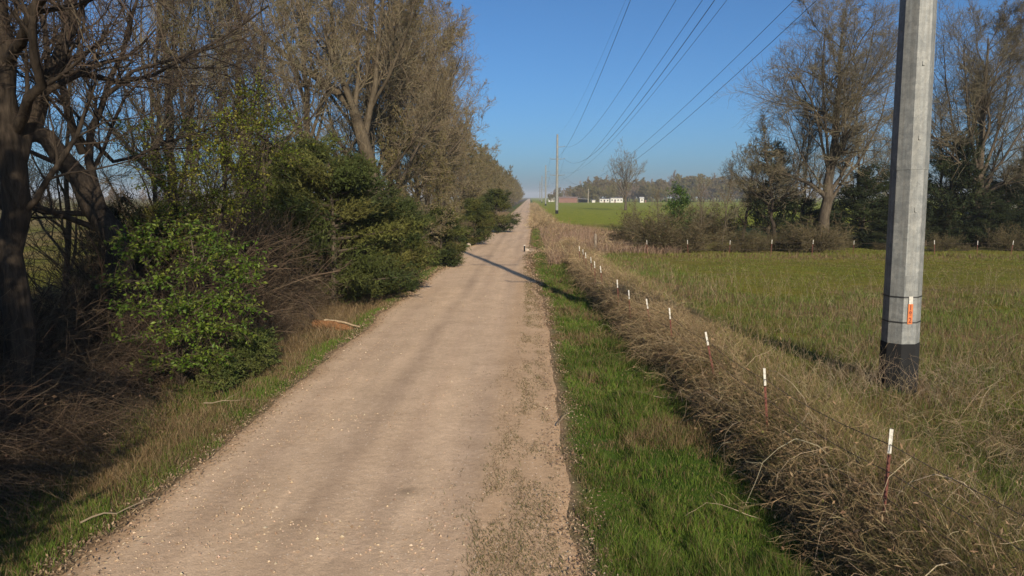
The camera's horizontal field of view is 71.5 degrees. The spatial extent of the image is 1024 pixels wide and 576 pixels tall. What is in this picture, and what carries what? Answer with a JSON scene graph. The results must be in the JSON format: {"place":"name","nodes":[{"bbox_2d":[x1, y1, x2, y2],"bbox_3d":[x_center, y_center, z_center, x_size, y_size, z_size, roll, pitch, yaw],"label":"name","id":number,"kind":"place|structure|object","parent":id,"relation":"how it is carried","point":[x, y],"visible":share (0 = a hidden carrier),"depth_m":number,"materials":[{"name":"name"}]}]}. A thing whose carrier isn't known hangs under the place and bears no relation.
{"place":"outdoors","nodes":[
{"label":"outdoors","id":0,"kind":"place"},
{"bbox_2d":[62,199,619,575],"bbox_3d":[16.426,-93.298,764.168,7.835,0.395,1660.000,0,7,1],"label":"road","id":1,"kind":"structure","parent":0,"point":[358,474],"depth_m":11.16,"materials":[{"name":"beige gravel"}]},
{"bbox_2d":[423,247,582,575],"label":"weeds","id":2,"kind":"object","parent":1,"relation":"on","point":[521,404],"visible":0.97,"depth_m":9.46,"materials":[{"name":"brown plant"}]},
{"bbox_2d":[0,198,1023,575],"bbox_3d":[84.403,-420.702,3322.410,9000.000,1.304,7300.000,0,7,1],"label":"ground","id":3,"kind":"structure","parent":0,"point":[588,212],"depth_m":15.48,"materials":[{"name":"green plant"}]},
{"bbox_2d":[0,232,103,375],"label":"thicket shrub","id":4,"kind":"object","parent":3,"relation":"on","point":[44,296],"visible":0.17,"depth_m":15.65,"materials":[{"name":"brown plant"}]},
{"bbox_2d":[0,0,143,302],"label":"bare tree","id":5,"kind":"object","parent":3,"relation":"on","point":[66,143],"visible":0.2,"depth_m":20.25,"materials":[{"name":"brown plant"}]},
{"bbox_2d":[0,273,162,396],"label":"thicket shrub","id":6,"kind":"object","parent":3,"relation":"on","point":[58,337],"visible":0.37,"depth_m":14.80,"materials":[{"name":"brown plant"}]},
{"bbox_2d":[33,243,159,359],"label":"thicket shrub","id":7,"kind":"object","parent":3,"relation":"on","point":[94,296],"visible":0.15,"depth_m":17.36,"materials":[{"name":"brown plant"}]},
{"bbox_2d":[58,190,144,291],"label":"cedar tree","id":8,"kind":"object","parent":3,"relation":"on","point":[113,212],"visible":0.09,"depth_m":23.74,"materials":[{"name":"green plant"}]},
{"bbox_2d":[16,0,277,205],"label":"bare tree","id":9,"kind":"object","parent":3,"relation":"on","point":[184,29],"visible":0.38,"depth_m":23.37,"materials":[{"name":"brown plant"}]},
{"bbox_2d":[0,0,298,430],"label":"bare tree","id":10,"kind":"object","parent":3,"relation":"on","point":[18,125],"visible":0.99,"depth_m":12.35,"materials":[{"name":"brown plant"}]},
{"bbox_2d":[81,0,218,225],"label":"bare tree","id":11,"kind":"object","parent":3,"relation":"on","point":[152,126],"visible":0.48,"depth_m":23.04,"materials":[{"name":"brown plant"}]},
{"bbox_2d":[23,197,281,357],"bbox_3d":[-10.492,-0.447,19.067,7.064,5.164,8.253,7,10,42],"label":"thicket shrub","id":12,"kind":"object","parent":3,"relation":"on","point":[79,265],"visible":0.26,"depth_m":17.97,"materials":[{"name":"brown plant"}]},
{"bbox_2d":[101,198,230,309],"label":"shrub","id":13,"kind":"object","parent":3,"relation":"on","point":[146,211],"visible":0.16,"depth_m":20.24,"materials":[{"name":"green plant"}]},
{"bbox_2d":[29,176,308,301],"bbox_3d":[-10.124,-1.171,22.944,7.687,5.620,8.981,7,10,43],"label":"thicket shrub","id":14,"kind":"object","parent":3,"relation":"on","point":[256,234],"visible":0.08,"depth_m":22.86,"materials":[{"name":"brown plant"}]},
{"bbox_2d":[0,0,343,336],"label":"bare tree","id":15,"kind":"object","parent":3,"relation":"on","point":[87,191],"visible":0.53,"depth_m":17.78,"materials":[{"name":"brown plant"}]},
{"bbox_2d":[89,204,277,388],"bbox_3d":[-7.347,0.248,15.796,4.262,4.257,2.548,0,7,1],"label":"leafy shrub","id":16,"kind":"object","parent":3,"relation":"on","point":[174,335],"visible":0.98,"depth_m":15.60,"materials":[{"name":"green plant"}]},
{"bbox_2d":[81,252,307,354],"bbox_3d":[-8.540,0.493,18.725,5.180,3.242,4.434,2,8,18],"label":"thicket shrub","id":17,"kind":"object","parent":3,"relation":"on","point":[195,315],"visible":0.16,"depth_m":18.68,"materials":[{"name":"brown plant"}]},
{"bbox_2d":[40,173,350,318],"bbox_3d":[-9.712,-1.460,24.432,9.340,5.845,7.995,0,7,2],"label":"thicket shrub","id":18,"kind":"object","parent":3,"relation":"on","point":[279,244],"visible":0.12,"depth_m":23.59,"materials":[{"name":"brown plant"}]},
{"bbox_2d":[38,160,356,326],"bbox_3d":[-9.655,-1.162,21.763,9.477,5.930,8.112,-4,9,-31],"label":"thicket shrub","id":19,"kind":"object","parent":3,"relation":"on","point":[263,248],"visible":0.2,"depth_m":21.32,"materials":[{"name":"brown plant"}]},
{"bbox_2d":[119,0,275,217],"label":"bare tree","id":20,"kind":"object","parent":3,"relation":"on","point":[183,117],"visible":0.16,"depth_m":24.57,"materials":[{"name":"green plant"}]},
{"bbox_2d":[106,66,318,320],"bbox_3d":[-8.329,-2.143,19.602,5.826,7.718,2.840,0,7,1],"label":"leafy sapling","id":21,"kind":"object","parent":3,"relation":"on","point":[216,193],"visible":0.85,"depth_m":19.31,"materials":[{"name":"green plant"}]},
{"bbox_2d":[134,239,297,331],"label":"thicket shrub","id":22,"kind":"object","parent":3,"relation":"on","point":[237,297],"visible":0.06,"depth_m":20.28,"materials":[{"name":"brown plant"}]},
{"bbox_2d":[189,339,247,398],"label":"bush","id":23,"kind":"object","parent":3,"relation":"on","point":[221,375],"visible":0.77,"depth_m":16.05,"materials":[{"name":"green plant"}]},
{"bbox_2d":[176,0,268,230],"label":"bare tree","id":24,"kind":"object","parent":3,"relation":"on","point":[221,111],"visible":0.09,"depth_m":30.03,"materials":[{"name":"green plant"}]},
{"bbox_2d":[0,217,464,553],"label":"undergrowth","id":25,"kind":"object","parent":3,"relation":"on","point":[55,427],"visible":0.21,"depth_m":12.95,"materials":[{"name":"plant"}]},
{"bbox_2d":[140,189,324,306],"bbox_3d":[-10.729,-1.585,26.242,7.583,5.543,8.858,-2,8,-19],"label":"thicket shrub","id":26,"kind":"object","parent":3,"relation":"on","point":[251,235],"visible":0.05,"depth_m":24.68,"materials":[{"name":"brown plant"}]},
{"bbox_2d":[200,257,301,329],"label":"thicket shrub","id":27,"kind":"object","parent":3,"relation":"on","point":[265,300],"visible":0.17,"depth_m":21.82,"materials":[{"name":"brown plant"}]},
{"bbox_2d":[189,254,315,331],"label":"thicket shrub","id":28,"kind":"object","parent":3,"relation":"on","point":[267,274],"visible":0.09,"depth_m":22.22,"materials":[{"name":"brown plant"}]},
{"bbox_2d":[219,320,288,385],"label":"shrub","id":29,"kind":"object","parent":3,"relation":"on","point":[256,343],"visible":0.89,"depth_m":17.31,"materials":[{"name":"green plant"}]},
{"bbox_2d":[0,211,510,575],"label":"verge grass","id":30,"kind":"structure","parent":3,"relation":"on","point":[345,313],"depth_m":12.43,"materials":[{"name":"green plant"}]},
{"bbox_2d":[152,0,360,212],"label":"bare tree","id":31,"kind":"object","parent":3,"relation":"on","point":[280,69],"visible":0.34,"depth_m":29.05,"materials":[{"name":"brown plant"}]},
{"bbox_2d":[190,192,334,301],"bbox_3d":[-10.032,-1.155,25.266,6.644,4.857,7.762,2,8,19],"label":"thicket shrub","id":32,"kind":"object","parent":3,"relation":"on","point":[278,245],"visible":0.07,"depth_m":25.02,"materials":[{"name":"brown plant"}]},
{"bbox_2d":[202,0,330,223],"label":"bare tree","id":33,"kind":"object","parent":3,"relation":"on","point":[269,96],"visible":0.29,"depth_m":28.77,"materials":[{"name":"brown plant"}]},
{"bbox_2d":[223,234,330,316],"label":"thicket shrub","id":34,"kind":"object","parent":3,"relation":"on","point":[287,274],"visible":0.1,"depth_m":23.99,"materials":[{"name":"brown plant"}]},
{"bbox_2d":[220,127,364,282],"bbox_3d":[-9.583,-3.287,30.551,7.140,7.080,7.299,1,7,4],"label":"cedar tree","id":35,"kind":"object","parent":3,"relation":"on","point":[321,148],"visible":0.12,"depth_m":29.39,"materials":[{"name":"green plant"}]},
{"bbox_2d":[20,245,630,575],"bbox_3d":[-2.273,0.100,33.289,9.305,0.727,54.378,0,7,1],"label":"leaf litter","id":36,"kind":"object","parent":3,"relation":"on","point":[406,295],"visible":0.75,"depth_m":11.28,"materials":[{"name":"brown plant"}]},
{"bbox_2d":[242,0,422,162],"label":"bare tree","id":37,"kind":"object","parent":3,"relation":"on","point":[305,44],"visible":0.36,"depth_m":37.11,"materials":[{"name":"brown plant"}]},
{"bbox_2d":[309,313,359,330],"bbox_3d":[-5.919,1.174,23.477,2.172,0.523,0.405,4,8,28],"label":"fallen log","id":38,"kind":"object","parent":3,"relation":"on","point":[328,321],"visible":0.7,"depth_m":23.40,"materials":[{"name":"orange wood"}]},
{"bbox_2d":[244,144,434,306],"bbox_3d":[-6.919,-2.361,27.840,7.109,6.608,6.954,5,9,35],"label":"cedar tree","id":39,"kind":"object","parent":3,"relation":"on","point":[349,179],"visible":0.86,"depth_m":27.05,"materials":[{"name":"green plant"}]},
{"bbox_2d":[197,0,485,252],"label":"bare tree","id":40,"kind":"object","parent":3,"relation":"on","point":[361,128],"visible":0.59,"depth_m":34.80,"materials":[{"name":"brown plant"}]},
{"bbox_2d":[257,0,471,169],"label":"bare tree","id":41,"kind":"object","parent":3,"relation":"on","point":[368,86],"visible":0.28,"depth_m":42.41,"materials":[{"name":"brown plant"}]},
{"bbox_2d":[311,1,443,196],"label":"bare tree","id":42,"kind":"object","parent":3,"relation":"on","point":[387,99],"visible":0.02,"depth_m":50.19,"materials":[{"name":"brown plant"}]},
{"bbox_2d":[313,0,471,203],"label":"bare tree","id":43,"kind":"object","parent":3,"relation":"on","point":[389,119],"visible":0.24,"depth_m":44.11,"materials":[{"name":"brown plant"}]},
{"bbox_2d":[351,194,446,295],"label":"cedar tree","id":44,"kind":"object","parent":3,"relation":"on","point":[394,214],"visible":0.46,"depth_m":29.91,"materials":[{"name":"green plant"}]},
{"bbox_2d":[366,100,460,255],"bbox_3d":[-6.114,-5.572,40.862,6.086,9.790,5.539,-2,8,-16],"label":"bare tree","id":45,"kind":"object","parent":3,"relation":"on","point":[391,157],"visible":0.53,"depth_m":39.81,"materials":[{"name":"brown plant"}]},
{"bbox_2d":[391,131,457,239],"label":"bare tree","id":46,"kind":"object","parent":3,"relation":"on","point":[441,179],"visible":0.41,"depth_m":49.41,"materials":[{"name":"brown plant"}]},
{"bbox_2d":[356,0,500,203],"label":"bare tree","id":47,"kind":"object","parent":3,"relation":"on","point":[416,190],"visible":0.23,"depth_m":54.99,"materials":[{"name":"brown plant"}]},
{"bbox_2d":[395,9,479,213],"bbox_3d":[-7.185,-14.365,62.892,8.748,20.911,11.495,0,7,0],"label":"bare tree","id":48,"kind":"object","parent":3,"relation":"on","point":[456,137],"visible":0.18,"depth_m":62.10,"materials":[{"name":"brown plant"}]},
{"bbox_2d":[402,54,482,204],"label":"bare tree","id":49,"kind":"object","parent":3,"relation":"on","point":[459,174],"visible":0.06,"depth_m":71.46,"materials":[{"name":"brown plant"}]},
{"bbox_2d":[421,203,471,266],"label":"cedar tree","id":50,"kind":"object","parent":3,"relation":"on","point":[453,251],"visible":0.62,"depth_m":42.66,"materials":[{"name":"green plant"}]},
{"bbox_2d":[422,142,470,243],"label":"bare tree","id":51,"kind":"object","parent":3,"relation":"on","point":[460,204],"visible":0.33,"depth_m":59.41,"materials":[{"name":"brown plant"}]},
{"bbox_2d":[446,106,483,213],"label":"bare tree","id":52,"kind":"object","parent":3,"relation":"on","point":[463,189],"visible":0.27,"depth_m":86.50,"materials":[{"name":"brown plant"}]},
{"bbox_2d":[448,129,493,208],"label":"bare tree","id":53,"kind":"object","parent":3,"relation":"on","point":[477,194],"visible":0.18,"depth_m":93.47,"materials":[{"name":"brown plant"}]},
{"bbox_2d":[455,197,496,244],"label":"cedar tree","id":54,"kind":"object","parent":3,"relation":"on","point":[477,211],"visible":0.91,"depth_m":62.16,"materials":[{"name":"green plant"}]},
{"bbox_2d":[463,140,495,200],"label":"bare tree","id":55,"kind":"object","parent":3,"relation":"on","point":[480,171],"visible":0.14,"depth_m":107.48,"materials":[{"name":"brown plant"}]},
{"bbox_2d":[463,133,505,202],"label":"bare tree","id":56,"kind":"object","parent":3,"relation":"on","point":[489,165],"visible":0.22,"depth_m":116.47,"materials":[{"name":"brown plant"}]},
{"bbox_2d":[478,187,522,232],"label":"cedar tree","id":57,"kind":"object","parent":3,"relation":"on","point":[497,200],"visible":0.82,"depth_m":82.96,"materials":[{"name":"green plant"}]},
{"bbox_2d":[525,201,569,228],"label":"brush strip","id":58,"kind":"object","parent":3,"relation":"on","point":[538,215],"visible":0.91,"depth_m":116.45,"materials":[{"name":"beige plant"}]},
{"bbox_2d":[529,217,694,265],"bbox_3d":[7.417,-6.399,76.638,12.319,2.555,67.897,0,7,1],"label":"dead growth","id":59,"kind":"object","parent":3,"relation":"on","point":[564,229],"visible":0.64,"depth_m":55.06,"materials":[{"name":"beige plant"}]},
{"bbox_2d":[606,138,647,209],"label":"bare tree","id":60,"kind":"object","parent":3,"relation":"on","point":[625,177],"visible":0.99,"depth_m":221.33,"materials":[{"name":"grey plant"}]},
{"bbox_2d":[600,215,659,243],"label":"hedge shrub","id":61,"kind":"object","parent":3,"relation":"on","point":[624,233],"visible":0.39,"depth_m":56.30,"materials":[{"name":"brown plant"}]},
{"bbox_2d":[616,203,701,252],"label":"hedge shrub","id":62,"kind":"object","parent":3,"relation":"on","point":[653,231],"visible":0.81,"depth_m":50.00,"materials":[{"name":"brown plant"}]},
{"bbox_2d":[659,180,696,230],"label":"leafy sapling","id":63,"kind":"object","parent":3,"relation":"on","point":[678,203],"visible":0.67,"depth_m":59.83,"materials":[{"name":"green plant"}]},
{"bbox_2d":[650,212,737,252],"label":"hedge shrub","id":64,"kind":"object","parent":3,"relation":"on","point":[696,236],"visible":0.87,"depth_m":49.37,"materials":[{"name":"brown plant"}]},
{"bbox_2d":[657,199,736,240],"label":"hedge shrub","id":65,"kind":"object","parent":3,"relation":"on","point":[711,226],"visible":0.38,"depth_m":60.26,"materials":[{"name":"brown plant"}]},
{"bbox_2d":[689,174,718,227],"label":"bare tree","id":66,"kind":"object","parent":3,"relation":"on","point":[702,205],"visible":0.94,"depth_m":55.95,"materials":[{"name":"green plant"}]},
{"bbox_2d":[683,196,751,241],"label":"hedge shrub","id":67,"kind":"object","parent":3,"relation":"on","point":[731,224],"visible":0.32,"depth_m":62.55,"materials":[{"name":"brown plant"}]},
{"bbox_2d":[708,157,741,243],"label":"bare tree","id":68,"kind":"object","parent":3,"relation":"on","point":[727,200],"visible":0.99,"depth_m":56.97,"materials":[{"name":"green plant"}]},
{"bbox_2d":[717,224,768,252],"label":"hedge shrub","id":69,"kind":"object","parent":3,"relation":"on","point":[738,238],"visible":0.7,"depth_m":50.63,"materials":[{"name":"brown plant"}]},
{"bbox_2d":[719,135,784,237],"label":"bare tree","id":70,"kind":"object","parent":3,"relation":"on","point":[744,222],"visible":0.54,"depth_m":58.48,"materials":[{"name":"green plant"}]},
{"bbox_2d":[742,231,780,252],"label":"hedge shrub","id":71,"kind":"object","parent":3,"relation":"on","point":[763,247],"visible":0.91,"depth_m":50.04,"materials":[{"name":"brown plant"}]},
{"bbox_2d":[763,368,768,430],"bbox_3d":[3.924,1.903,10.981,0.037,1.370,0.047,-7,8,-7],"label":"fence post","id":72,"kind":"object","parent":3,"relation":"on","point":[765,391],"visible":0.73,"depth_m":10.93,"materials":[{"name":"red paint"}]},
{"bbox_2d":[581,257,1023,551],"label":"fence wire","id":73,"kind":"object","parent":72,"relation":"attached to","point":[850,452],"visible":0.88,"depth_m":8.11,"materials":[{"name":"grey metal"}]},
{"bbox_2d":[734,136,799,240],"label":"cedar tree","id":74,"kind":"object","parent":3,"relation":"on","point":[763,222],"visible":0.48,"depth_m":58.55,"materials":[{"name":"green plant"}]},
{"bbox_2d":[720,106,827,243],"bbox_3d":[20.307,-8.731,56.173,6.958,11.059,7.842,0,7,1],"label":"bare tree","id":75,"kind":"object","parent":3,"relation":"on","point":[751,151],"visible":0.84,"depth_m":56.75,"materials":[{"name":"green plant"}]},
{"bbox_2d":[555,235,1023,575],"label":"brambles","id":76,"kind":"object","parent":3,"relation":"on","point":[586,275],"visible":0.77,"depth_m":10.13,"materials":[{"name":"brown plant"}]},
{"bbox_2d":[767,223,825,251],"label":"hedge shrub","id":77,"kind":"object","parent":3,"relation":"on","point":[795,247],"visible":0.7,"depth_m":50.87,"materials":[{"name":"brown plant"}]},
{"bbox_2d":[771,193,830,238],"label":"cedar tree","id":78,"kind":"object","parent":3,"relation":"on","point":[807,209],"visible":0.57,"depth_m":57.28,"materials":[{"name":"green plant"}]},
{"bbox_2d":[781,94,824,218],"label":"bare tree","id":79,"kind":"object","parent":3,"relation":"on","point":[801,152],"visible":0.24,"depth_m":58.89,"materials":[{"name":"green plant"}]},
{"bbox_2d":[772,66,838,211],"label":"bare tree","id":80,"kind":"object","parent":3,"relation":"on","point":[809,146],"visible":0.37,"depth_m":57.69,"materials":[{"name":"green plant"}]},
{"bbox_2d":[598,248,1023,570],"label":"rough grass","id":81,"kind":"structure","parent":3,"relation":"on","point":[792,342],"depth_m":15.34,"materials":[{"name":"green plant"}]},
{"bbox_2d":[616,244,1023,309],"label":"field grass","id":82,"kind":"structure","parent":3,"relation":"on","point":[969,255],"depth_m":41.50,"materials":[{"name":"green plant"}]},
{"bbox_2d":[777,211,873,253],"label":"hedge shrub","id":83,"kind":"object","parent":3,"relation":"on","point":[823,243],"visible":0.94,"depth_m":49.32,"materials":[{"name":"brown plant"}]},
{"bbox_2d":[713,0,956,234],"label":"bare tree","id":84,"kind":"object","parent":3,"relation":"on","point":[841,102],"visible":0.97,"depth_m":52.98,"materials":[{"name":"brown plant"}]},
{"bbox_2d":[823,40,890,231],"bbox_3d":[27.688,-11.145,56.326,6.009,15.830,5.842,-5,9,-36],"label":"bare tree","id":85,"kind":"object","parent":3,"relation":"on","point":[856,157],"visible":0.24,"depth_m":55.84,"materials":[{"name":"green plant"}]},
{"bbox_2d":[825,161,889,247],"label":"cedar tree","id":86,"kind":"object","parent":3,"relation":"on","point":[861,192],"visible":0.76,"depth_m":54.99,"materials":[{"name":"green plant"}]},
{"bbox_2d":[880,428,892,533],"bbox_3d":[4.046,2.187,7.702,0.038,1.370,0.047,2,8,9],"label":"fence post","id":87,"kind":"object","parent":3,"relation":"on","point":[890,439],"visible":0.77,"depth_m":7.66,"materials":[{"name":"red paint"}]},
{"bbox_2d":[848,161,942,237],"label":"cedar tree","id":88,"kind":"object","parent":3,"relation":"on","point":[930,204],"visible":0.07,"depth_m":55.89,"materials":[{"name":"green plant"}]},
{"bbox_2d":[864,215,927,249],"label":"cedar tree","id":89,"kind":"object","parent":3,"relation":"on","point":[880,233],"visible":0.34,"depth_m":53.95,"materials":[{"name":"green plant"}]},
{"bbox_2d":[878,0,936,393],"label":"utility pole","id":90,"kind":"object","parent":3,"relation":"on","point":[907,204],"visible":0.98,"depth_m":12.04,"materials":[{"name":"concrete"}]},
{"bbox_2d":[924,205,957,246],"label":"cedar tree","id":91,"kind":"object","parent":3,"relation":"on","point":[939,220],"visible":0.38,"depth_m":56.27,"materials":[{"name":"green plant"}]},
{"bbox_2d":[870,0,1023,246],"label":"bare tree","id":92,"kind":"object","parent":3,"relation":"on","point":[978,98],"visible":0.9,"depth_m":54.30,"materials":[{"name":"brown plant"}]},
{"bbox_2d":[926,232,967,251],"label":"hedge shrub","id":93,"kind":"object","parent":3,"relation":"on","point":[942,245],"visible":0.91,"depth_m":51.75,"materials":[{"name":"brown plant"}]},
{"bbox_2d":[928,78,971,239],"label":"bare tree","id":94,"kind":"object","parent":3,"relation":"on","point":[940,178],"visible":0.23,"depth_m":58.35,"materials":[{"name":"brown plant"}]},
{"bbox_2d":[927,124,1007,247],"bbox_3d":[35.077,-8.155,56.582,7.956,9.998,7.989,-4,8,-31],"label":"cedar tree","id":95,"kind":"object","parent":3,"relation":"on","point":[949,200],"visible":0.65,"depth_m":55.12,"materials":[{"name":"green plant"}]},
{"bbox_2d":[956,197,1019,248],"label":"cedar tree","id":96,"kind":"object","parent":3,"relation":"on","point":[999,218],"visible":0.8,"depth_m":54.08,"materials":[{"name":"green plant"}]},
{"bbox_2d":[960,178,1023,242],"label":"cedar tree","id":97,"kind":"object","parent":3,"relation":"on","point":[1011,198],"visible":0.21,"depth_m":56.16,"materials":[{"name":"green plant"}]},
{"bbox_2d":[977,221,1023,251],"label":"hedge shrub","id":98,"kind":"object","parent":3,"relation":"on","point":[1007,242],"visible":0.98,"depth_m":51.90,"materials":[{"name":"brown plant"}]},
{"bbox_2d":[987,63,1023,206],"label":"bare tree","id":99,"kind":"object","parent":3,"relation":"on","point":[1020,142],"visible":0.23,"depth_m":58.59,"materials":[{"name":"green plant"}]},
{"bbox_2d":[992,210,1023,248],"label":"cedar tree","id":100,"kind":"object","parent":3,"relation":"on","point":[1019,218],"visible":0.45,"depth_m":53.59,"materials":[{"name":"green plant"}]},
{"bbox_2d":[993,157,1023,226],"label":"cedar tree","id":101,"kind":"object","parent":3,"relation":"on","point":[1019,206],"visible":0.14,"depth_m":57.51,"materials":[{"name":"green plant"}]},
{"bbox_2d":[8,0,1023,197],"label":"sky","id":102,"kind":"structure","parent":0,"point":[542,57],"materials":[{"name":"blue"}]},
{"bbox_2d":[565,249,1023,575],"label":"dead grass","id":103,"kind":"structure","parent":0,"point":[959,520],"depth_m":9.07,"materials":[{"name":"beige plant"}]},
{"label":"fence post","id":104,"kind":"object","parent":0,"visible":0},
{"bbox_2d":[579,249,1023,515],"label":"fence wire","id":105,"kind":"object","parent":104,"relation":"attached to","point":[846,424],"visible":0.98,"depth_m":8.15,"materials":[{"name":"grey metal"}]},
{"label":"fence post","id":106,"kind":"object","parent":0,"visible":0},
{"bbox_2d":[586,268,1006,575],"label":"fence wire","id":107,"kind":"object","parent":106,"relation":"attached to","point":[851,477],"visible":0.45,"depth_m":8.15,"materials":[{"name":"grey metal"}]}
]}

